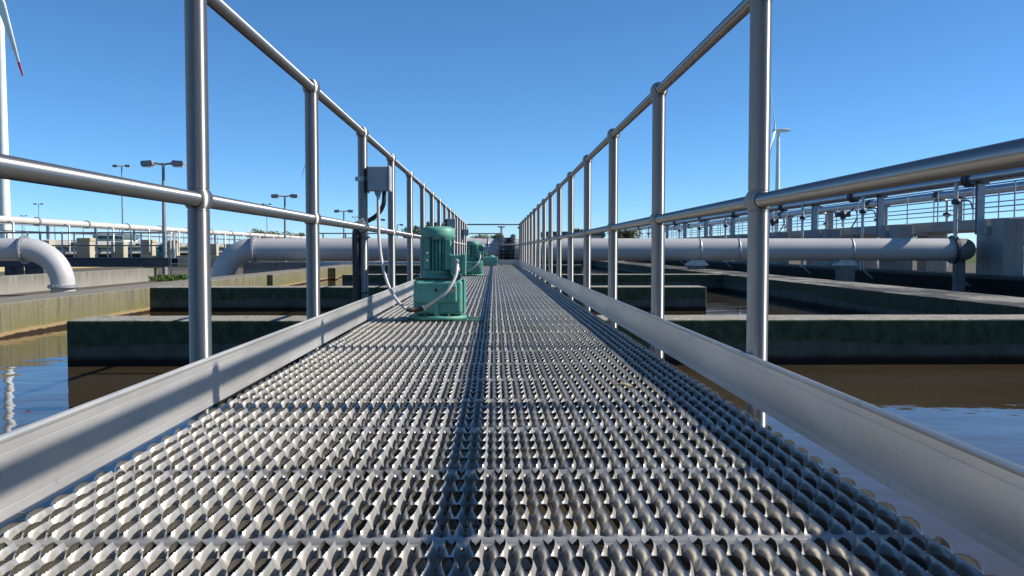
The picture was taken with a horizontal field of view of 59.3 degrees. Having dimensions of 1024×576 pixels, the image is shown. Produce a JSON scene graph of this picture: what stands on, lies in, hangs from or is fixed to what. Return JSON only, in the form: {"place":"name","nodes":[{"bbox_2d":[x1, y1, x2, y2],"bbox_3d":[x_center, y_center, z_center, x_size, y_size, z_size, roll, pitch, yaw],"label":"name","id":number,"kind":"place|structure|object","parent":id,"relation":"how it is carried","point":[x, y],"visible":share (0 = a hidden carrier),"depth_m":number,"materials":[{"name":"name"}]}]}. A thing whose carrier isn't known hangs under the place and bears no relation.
{"place":"outdoors","nodes":[
{"label":"outdoors","id":0,"kind":"place"},
{"bbox_2d":[41,240,54,246],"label":"bridge pier","id":1,"kind":"structure","parent":0,"point":[51,242],"depth_m":59.88,"materials":[{"name":"beige concrete"}]},
{"bbox_2d":[76,238,95,257],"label":"electrical cabinet","id":2,"kind":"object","parent":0,"point":[85,251],"depth_m":65.71,"materials":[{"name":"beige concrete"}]},
{"bbox_2d":[93,234,139,241],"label":"building","id":3,"kind":"structure","parent":0,"point":[116,238],"depth_m":136.60,"materials":[{"name":"metal"}]},
{"bbox_2d":[111,242,127,257],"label":"electrical cabinet","id":4,"kind":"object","parent":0,"point":[120,251],"depth_m":71.71,"materials":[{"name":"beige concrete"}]},
{"bbox_2d":[0,223,269,246],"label":"service bridge","id":5,"kind":"structure","parent":0,"point":[58,242],"depth_m":72.56,"materials":[{"name":"metal"}]},
{"bbox_2d":[142,240,155,256],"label":"electrical cabinet","id":6,"kind":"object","parent":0,"point":[146,252],"depth_m":77.70,"materials":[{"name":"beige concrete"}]},
{"bbox_2d":[167,240,179,255],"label":"bridge pier","id":7,"kind":"structure","parent":0,"point":[176,247],"depth_m":83.69,"materials":[{"name":"beige concrete"}]},
{"bbox_2d":[210,244,218,255],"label":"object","id":8,"kind":"structure","parent":0,"point":[214,249],"depth_m":95.69,"materials":[{"name":"beige concrete"}]},
{"bbox_2d":[0,267,1023,575],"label":"water","id":9,"kind":"structure","parent":0,"point":[972,405],"depth_m":5.25,"materials":[{"name":"liquid"}]},
{"bbox_2d":[0,253,1023,297],"bbox_3d":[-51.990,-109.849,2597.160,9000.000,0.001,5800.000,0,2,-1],"label":"ground","id":10,"kind":"structure","parent":0,"point":[970,266],"depth_m":51.19,"materials":[{"name":"beige concrete"}]},
{"bbox_2d":[0,0,22,237],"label":"wind turbine","id":11,"kind":"object","parent":10,"relation":"on","point":[5,209],"visible":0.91,"depth_m":389.44,"materials":[{"name":"white paint"}]},
{"bbox_2d":[0,235,78,292],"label":"pipeline","id":12,"kind":"object","parent":10,"relation":"on","point":[52,262],"visible":0.98,"depth_m":24.09,"materials":[{"name":"grey metal"}]},
{"bbox_2d":[0,267,92,271],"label":"tank wall","id":13,"kind":"structure","parent":10,"relation":"on","point":[2,269],"depth_m":53.49,"materials":[{"name":"concrete"}]},
{"bbox_2d":[0,268,157,294],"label":"tank wall","id":14,"kind":"structure","parent":10,"relation":"on","point":[13,284],"depth_m":30.00,"materials":[{"name":"grey concrete"}]},
{"bbox_2d":[0,231,177,274],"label":"cross bridge","id":15,"kind":"structure","parent":10,"relation":"on","point":[14,267],"depth_m":36.12,"materials":[{"name":"metal"}]},
{"bbox_2d":[157,244,161,256],"bbox_3d":[-14.304,-1.513,36.690,0.477,0.529,0.334,0,2,-1],"label":"gear motor","id":16,"kind":"object","parent":15,"relation":"on","point":[159,252],"visible":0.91,"depth_m":36.60,"materials":[{"name":"green paint"}]},
{"bbox_2d":[112,165,130,241],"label":"lamp mast","id":17,"kind":"object","parent":10,"relation":"on","point":[122,197],"visible":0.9,"depth_m":90.89,"materials":[{"name":"grey metal"}]},
{"bbox_2d":[55,247,223,255],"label":"pipeline","id":18,"kind":"object","parent":10,"relation":"on","point":[104,250],"visible":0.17,"depth_m":73.29,"materials":[{"name":"white paint"}]},
{"bbox_2d":[55,246,223,257],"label":"retaining wall","id":19,"kind":"structure","parent":10,"relation":"on","point":[105,255],"depth_m":79.37,"materials":[{"name":"concrete"}]},
{"bbox_2d":[0,216,305,251],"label":"air pipe","id":20,"kind":"object","parent":10,"relation":"on","point":[38,221],"visible":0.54,"depth_m":69.12,"materials":[{"name":"grey metal"}]},
{"bbox_2d":[140,160,185,274],"bbox_3d":[-14.125,-2.739,36.541,1.714,4.850,0.340,0,2,-1],"label":"street lamp","id":21,"kind":"object","parent":10,"relation":"on","point":[151,163],"visible":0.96,"depth_m":36.45,"materials":[{"name":"grey metal"}]},
{"bbox_2d":[147,274,187,280],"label":"weeds","id":22,"kind":"object","parent":10,"relation":"on","point":[173,277],"visible":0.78,"depth_m":35.47,"materials":[{"name":"green plant"}]},
{"bbox_2d":[170,232,187,275],"bbox_3d":[-13.352,-1.291,36.474,0.901,1.962,0.472,0,2,-1],"label":"access ladder","id":23,"kind":"object","parent":10,"relation":"on","point":[171,263],"visible":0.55,"depth_m":36.30,"materials":[{"name":"grey metal"}]},
{"bbox_2d":[0,261,387,338],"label":"tank wall","id":24,"kind":"structure","parent":10,"relation":"on","point":[24,315],"depth_m":11.14,"materials":[{"name":"concrete"}]},
{"bbox_2d":[319,233,507,265],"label":"cross bridge","id":25,"kind":"structure","parent":24,"relation":"on","point":[323,263],"depth_m":31.89,"materials":[{"name":"metal"}]},
{"bbox_2d":[143,256,371,267],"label":"retaining wall","id":26,"kind":"structure","parent":10,"relation":"on","point":[182,259],"depth_m":61.56,"materials":[{"name":"concrete"}]},
{"bbox_2d":[246,228,280,238],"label":"tree","id":27,"kind":"object","parent":10,"relation":"on","point":[261,231],"visible":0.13,"depth_m":256.14,"materials":[{"name":"green plant"}]},
{"bbox_2d":[268,231,293,237],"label":"tree","id":28,"kind":"object","parent":10,"relation":"on","point":[289,233],"visible":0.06,"depth_m":247.09,"materials":[{"name":"green plant"}]},
{"bbox_2d":[243,262,320,273],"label":"retaining wall","id":29,"kind":"structure","parent":10,"relation":"on","point":[250,267],"depth_m":43.77,"materials":[{"name":"grey concrete"}]},
{"bbox_2d":[271,194,297,261],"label":"street lamp","id":30,"kind":"object","parent":10,"relation":"on","point":[278,195],"visible":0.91,"depth_m":58.48,"materials":[{"name":"grey metal"}]},
{"bbox_2d":[334,210,352,237],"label":"street lamp","id":31,"kind":"object","parent":10,"relation":"on","point":[338,211],"visible":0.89,"depth_m":81.44,"materials":[{"name":"grey metal"}]},
{"bbox_2d":[402,225,419,237],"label":"tree","id":32,"kind":"object","parent":10,"relation":"on","point":[416,229],"visible":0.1,"depth_m":207.98,"materials":[{"name":"green plant"}]},
{"bbox_2d":[150,285,705,311],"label":"baffle wall","id":33,"kind":"structure","parent":10,"relation":"on","point":[294,298],"depth_m":12.76,"materials":[{"name":"concrete"}]},
{"bbox_2d":[425,221,442,226],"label":"tree","id":34,"kind":"object","parent":10,"relation":"on","point":[428,223],"visible":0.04,"depth_m":228.20,"materials":[{"name":"green plant"}]},
{"bbox_2d":[368,265,581,273],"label":"baffle wall","id":35,"kind":"structure","parent":10,"relation":"on","point":[377,269],"depth_m":30.94,"materials":[{"name":"concrete"}]},
{"bbox_2d":[470,234,489,237],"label":"tree","id":36,"kind":"object","parent":10,"relation":"on","point":[481,236],"visible":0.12,"depth_m":297.16,"materials":[{"name":"green plant"}]},
{"bbox_2d":[396,261,592,266],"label":"tank end wall","id":37,"kind":"structure","parent":10,"relation":"on","point":[575,263],"depth_m":44.45,"materials":[{"name":"concrete"}]},
{"bbox_2d":[342,274,721,290],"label":"baffle wall","id":38,"kind":"structure","parent":10,"relation":"on","point":[711,282],"depth_m":19.27,"materials":[{"name":"concrete"}]},
{"bbox_2d":[67,314,1023,366],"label":"baffle wall","id":39,"kind":"structure","parent":10,"relation":"on","point":[110,341],"depth_m":6.87,"materials":[{"name":"concrete"}]},
{"bbox_2d":[0,265,996,575],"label":"footbridge","id":40,"kind":"object","parent":39,"relation":"on","point":[230,469],"visible":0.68,"depth_m":1.57,"materials":[{"name":"metal"}]},
{"bbox_2d":[0,0,466,522],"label":"handrail","id":41,"kind":"object","parent":40,"relation":"attached to","point":[42,459],"visible":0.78,"depth_m":2.20,"materials":[{"name":"metal"}]},
{"bbox_2d":[352,195,385,328],"bbox_3d":[-0.801,-0.067,5.037,0.183,0.903,0.103,-1,3,-27],"label":"cable bundle","id":42,"kind":"object","parent":41,"relation":"attached to","point":[355,262],"visible":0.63,"depth_m":4.99,"materials":[{"name":"black rubber"}]},
{"bbox_2d":[355,166,391,196],"bbox_3d":[-0.770,-0.591,4.994,0.200,0.169,0.108,0,2,-1],"label":"junction box","id":43,"kind":"object","parent":41,"relation":"attached to","point":[378,179],"visible":0.99,"depth_m":4.95,"materials":[{"name":"grey plastic"}]},
{"bbox_2d":[377,197,458,311],"bbox_3d":[-0.526,-0.189,4.908,0.477,0.643,0.124,0,2,11],"label":"power cable","id":44,"kind":"object","parent":43,"relation":"hanging from","point":[422,308],"visible":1,"depth_m":4.92,"materials":[{"name":"grey rubber"}]},
{"bbox_2d":[442,219,455,228],"bbox_3d":[-0.938,-0.949,13.373,0.200,0.169,0.108,0,2,-1],"label":"junction box","id":45,"kind":"object","parent":41,"relation":"attached to","point":[451,223],"visible":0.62,"depth_m":13.32,"materials":[{"name":"grey plastic"}]},
{"bbox_2d":[461,229,468,236],"bbox_3d":[-1.078,-1.248,20.355,0.200,0.169,0.108,0,2,-1],"label":"junction box","id":46,"kind":"object","parent":41,"relation":"attached to","point":[465,232],"visible":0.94,"depth_m":20.30,"materials":[{"name":"grey plastic"}]},
{"bbox_2d":[467,224,518,263],"bbox_3d":[-0.500,-1.134,23.255,1.510,1.048,0.099,0,2,-1],"label":"end railing","id":47,"kind":"object","parent":41,"relation":"attached to","point":[507,261],"visible":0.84,"depth_m":23.27,"materials":[{"name":"metal"}]},
{"bbox_2d":[396,226,482,321],"bbox_3d":[-0.402,-0.082,5.064,0.477,0.529,0.334,0,2,-1],"label":"gear motor","id":48,"kind":"object","parent":40,"relation":"on","point":[440,260],"visible":0.98,"depth_m":4.96,"materials":[{"name":"green paint"}]},
{"bbox_2d":[460,241,489,276],"bbox_3d":[-0.570,-0.440,13.435,0.477,0.529,0.334,0,2,-1],"label":"gear motor","id":49,"kind":"object","parent":40,"relation":"on","point":[474,253],"visible":0.89,"depth_m":13.32,"materials":[{"name":"green paint"}]},
{"bbox_2d":[479,244,497,265],"bbox_3d":[-0.663,-0.800,21.855,0.629,0.529,0.378,0,2,-1],"label":"gear motor","id":50,"kind":"object","parent":40,"relation":"on","point":[489,260],"visible":0.59,"depth_m":21.69,"materials":[{"name":"green paint"}]},
{"bbox_2d":[616,383,633,388],"bbox_3d":[0.314,0.271,2.502,0.050,0.012,0.024,7,0,26],"label":"dry leaf","id":51,"kind":"object","parent":40,"relation":"on","point":[628,385],"visible":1,"depth_m":2.50,"materials":[{"name":"beige plant"}]},
{"bbox_2d":[519,0,1023,568],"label":"handrail","id":52,"kind":"object","parent":40,"relation":"attached to","point":[973,492],"visible":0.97,"depth_m":2.22,"materials":[{"name":"metal"}]},
{"bbox_2d":[618,230,641,237],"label":"tree","id":53,"kind":"object","parent":10,"relation":"on","point":[629,234],"visible":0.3,"depth_m":199.54,"materials":[{"name":"green plant"}]},
{"bbox_2d":[685,260,707,268],"bbox_3d":[5.065,-0.289,24.716,0.600,0.965,0.300,0,2,-1],"label":"pipe support","id":54,"kind":"object","parent":10,"relation":"on","point":[696,264],"visible":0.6,"depth_m":24.58,"materials":[{"name":"grey metal"}]},
{"bbox_2d":[770,93,790,231],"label":"wind turbine","id":55,"kind":"object","parent":10,"relation":"on","point":[777,176],"visible":0.7,"depth_m":755.46,"materials":[{"name":"white paint"}]},
{"bbox_2d":[593,261,1023,314],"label":"tank wall","id":56,"kind":"structure","parent":10,"relation":"on","point":[857,298],"depth_m":12.29,"materials":[{"name":"concrete"}]},
{"bbox_2d":[627,261,1023,292],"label":"tank wall","id":57,"kind":"structure","parent":10,"relation":"on","point":[992,282],"depth_m":30.38,"materials":[{"name":"concrete"}]},
{"bbox_2d":[734,234,746,261],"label":"bridge pier","id":58,"kind":"structure","parent":57,"relation":"on","point":[740,235],"depth_m":50.53,"materials":[{"name":"concrete"}]},
{"bbox_2d":[729,216,734,237],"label":"pipe column","id":59,"kind":"structure","parent":58,"relation":"attached to","point":[732,227],"depth_m":51.06,"materials":[{"name":"metal"}]},
{"bbox_2d":[769,232,800,263],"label":"bridge pier","id":60,"kind":"structure","parent":57,"relation":"on","point":[780,234],"depth_m":43.96,"materials":[{"name":"concrete"}]},
{"bbox_2d":[769,212,773,237],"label":"pipe column","id":61,"kind":"structure","parent":60,"relation":"attached to","point":[769,226],"depth_m":44.55,"materials":[{"name":"metal"}]},
{"bbox_2d":[815,229,855,266],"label":"bridge pier","id":62,"kind":"structure","parent":57,"relation":"on","point":[829,233],"depth_m":37.48,"materials":[{"name":"concrete"}]},
{"bbox_2d":[809,205,820,237],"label":"pipe column","id":63,"kind":"structure","parent":62,"relation":"attached to","point":[814,234],"depth_m":38.07,"materials":[{"name":"metal"}]},
{"bbox_2d":[879,224,931,269],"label":"bridge pier","id":64,"kind":"structure","parent":57,"relation":"on","point":[900,230],"depth_m":30.98,"materials":[{"name":"concrete"}]},
{"bbox_2d":[874,196,888,237],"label":"pipe column","id":65,"kind":"structure","parent":64,"relation":"attached to","point":[881,232],"depth_m":31.58,"materials":[{"name":"metal"}]},
{"bbox_2d":[976,218,1023,275],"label":"bridge pier","id":66,"kind":"structure","parent":57,"relation":"on","point":[1000,250],"depth_m":24.55,"materials":[{"name":"concrete"}]},
{"bbox_2d":[971,181,990,234],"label":"pipe column","id":67,"kind":"structure","parent":66,"relation":"attached to","point":[981,228],"depth_m":25.09,"materials":[{"name":"metal"}]},
{"bbox_2d":[833,260,857,281],"bbox_3d":[9.172,-0.293,24.799,0.600,0.965,0.300,0,2,-1],"label":"pipe support","id":68,"kind":"object","parent":10,"relation":"on","point":[844,270],"visible":0.69,"depth_m":24.65,"materials":[{"name":"grey metal"}]},
{"bbox_2d":[211,234,975,289],"bbox_3d":[3.965,-0.597,25.430,22.975,1.820,8.582,-1,3,-24],"label":"pipeline","id":69,"kind":"object","parent":68,"relation":"on","point":[956,252],"visible":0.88,"depth_m":24.43,"materials":[{"name":"grey metal"}]},
{"bbox_2d":[498,226,504,234],"bbox_3d":[-0.287,-1.566,24.555,0.220,0.230,0.220,0,2,-1],"label":"valve spindle","id":70,"kind":"object","parent":69,"relation":"on","point":[501,229],"visible":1,"depth_m":24.54,"materials":[{"name":"metal"}]},
{"bbox_3d":[17.097,-2.557,27.764,0.440,1.233,0.280,0,2,-1],"label":"pipe column","id":71,"kind":"object","parent":10,"relation":"on","visible":0},
{"bbox_2d":[665,181,1023,229],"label":"air pipe","id":72,"kind":"object","parent":71,"relation":"on","point":[1005,186],"visible":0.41,"depth_m":38.76,"materials":[{"name":"metal"}]},
{"bbox_2d":[708,225,711,235],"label":"pipe column","id":73,"kind":"structure","parent":72,"relation":"attached to","point":[710,229],"depth_m":73.09,"materials":[{"name":"metal"}]},
{"bbox_2d":[785,216,793,230],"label":"pipe column","id":74,"kind":"structure","parent":72,"relation":"attached to","point":[789,219],"depth_m":53.61,"materials":[{"name":"metal"}]},
{"bbox_2d":[825,212,832,228],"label":"pipe column","id":75,"kind":"structure","parent":72,"relation":"attached to","point":[829,222],"depth_m":47.13,"materials":[{"name":"metal"}]},
{"bbox_2d":[884,206,887,224],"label":"pipe column","id":76,"kind":"structure","parent":72,"relation":"attached to","point":[885,214],"depth_m":40.62,"materials":[{"name":"metal"}]},
{"bbox_2d":[943,199,951,266],"bbox_3d":[17.205,-2.205,35.690,0.388,2.755,0.312,0,2,-1],"label":"drop pipe","id":77,"kind":"object","parent":72,"relation":"attached to","point":[946,235],"visible":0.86,"depth_m":35.61,"materials":[{"name":"metal"}]},
{"bbox_2d":[950,197,965,220],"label":"pipe column","id":78,"kind":"structure","parent":72,"relation":"attached to","point":[960,212],"depth_m":34.14,"materials":[{"name":"metal"}]},
{"bbox_2d":[4,0,1023,246],"label":"sky","id":79,"kind":"structure","parent":0,"point":[490,105],"materials":[{"name":"blue"}]},
{"bbox_2d":[541,232,603,237],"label":"building","id":80,"kind":"structure","parent":0,"point":[597,235],"depth_m":87.80,"materials":[{"name":"metal"}]},
{"bbox_2d":[806,261,814,264],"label":"bridge pier","id":81,"kind":"structure","parent":0,"point":[810,262],"depth_m":49.06,"materials":[{"name":"concrete"}]},
{"bbox_2d":[621,167,1023,231],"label":"air pipe","id":82,"kind":"object","parent":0,"point":[1000,175],"visible":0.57,"depth_m":30.62,"materials":[{"name":"metal"}]},
{"bbox_2d":[678,222,683,263],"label":"drop pipe","id":83,"kind":"object","parent":82,"relation":"attached to","point":[679,229],"visible":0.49,"depth_m":64.98,"materials":[{"name":"metal"}]},
{"bbox_2d":[723,215,731,267],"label":"drop pipe","id":84,"kind":"object","parent":82,"relation":"attached to","point":[725,225],"visible":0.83,"depth_m":52.01,"materials":[{"name":"metal"}]},
{"bbox_2d":[799,204,811,274],"bbox_3d":[12.758,-2.124,39.051,0.567,3.078,0.319,1,3,31],"label":"drop pipe","id":85,"kind":"object","parent":82,"relation":"attached to","point":[802,217],"visible":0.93,"depth_m":39.03,"materials":[{"name":"metal"}]},
{"bbox_2d":[859,195,875,278],"bbox_3d":[12.886,-1.850,32.658,0.567,3.078,0.319,1,3,31],"label":"drop pipe","id":86,"kind":"object","parent":82,"relation":"attached to","point":[862,211],"visible":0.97,"depth_m":32.63,"materials":[{"name":"metal"}]},
{"bbox_2d":[951,181,972,286],"bbox_3d":[13.018,-1.568,26.065,0.567,3.078,0.319,1,3,31],"label":"drop pipe","id":87,"kind":"object","parent":82,"relation":"attached to","point":[955,201],"visible":0.68,"depth_m":26.04,"materials":[{"name":"metal"}]},
{"bbox_2d":[664,264,1023,297],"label":"water","id":88,"kind":"structure","parent":0,"point":[996,292],"depth_m":28.83,"materials":[{"name":"liquid"}]},
{"bbox_2d":[855,236,877,267],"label":"bridge pier","id":89,"kind":"structure","parent":0,"point":[869,264],"depth_m":42.44,"materials":[{"name":"concrete"}]},
{"bbox_2d":[917,234,948,271],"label":"bridge pier","id":90,"kind":"structure","parent":0,"point":[930,265],"depth_m":35.94,"materials":[{"name":"concrete"}]},
{"bbox_2d":[636,179,1023,237],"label":"service bridge","id":91,"kind":"structure","parent":90,"relation":"on","point":[946,227],"depth_m":33.96,"materials":[{"name":"metal"}]},
{"bbox_2d":[770,217,784,231],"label":"control valve","id":92,"kind":"object","parent":91,"relation":"attached to","point":[773,221],"visible":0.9,"depth_m":47.04,"materials":[{"name":"metal"}]},
{"bbox_2d":[835,208,856,227],"bbox_3d":[13.990,-2.913,37.697,0.885,0.849,0.391,0,2,-1],"label":"control valve","id":93,"kind":"object","parent":91,"relation":"attached to","point":[842,215],"visible":0.99,"depth_m":37.56,"materials":[{"name":"metal"}]},
{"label":"bridge pier","id":94,"kind":"object","parent":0,"visible":0},
{"bbox_2d":[703,220,709,237],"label":"pipe column","id":95,"kind":"structure","parent":94,"relation":"attached to","point":[705,229],"depth_m":57.55,"materials":[{"name":"metal"}]},
{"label":"bridge pier","id":96,"kind":"object","parent":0,"visible":0},
{"bbox_2d":[682,223,687,237],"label":"pipe column","id":97,"kind":"structure","parent":96,"relation":"attached to","point":[684,230],"depth_m":64.03,"materials":[{"name":"metal"}]},
{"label":"bridge pier","id":98,"kind":"object","parent":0,"visible":0},
{"bbox_2d":[664,225,668,237],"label":"pipe column","id":99,"kind":"structure","parent":98,"relation":"attached to","point":[667,231],"depth_m":70.53,"materials":[{"name":"metal"}]}
]}

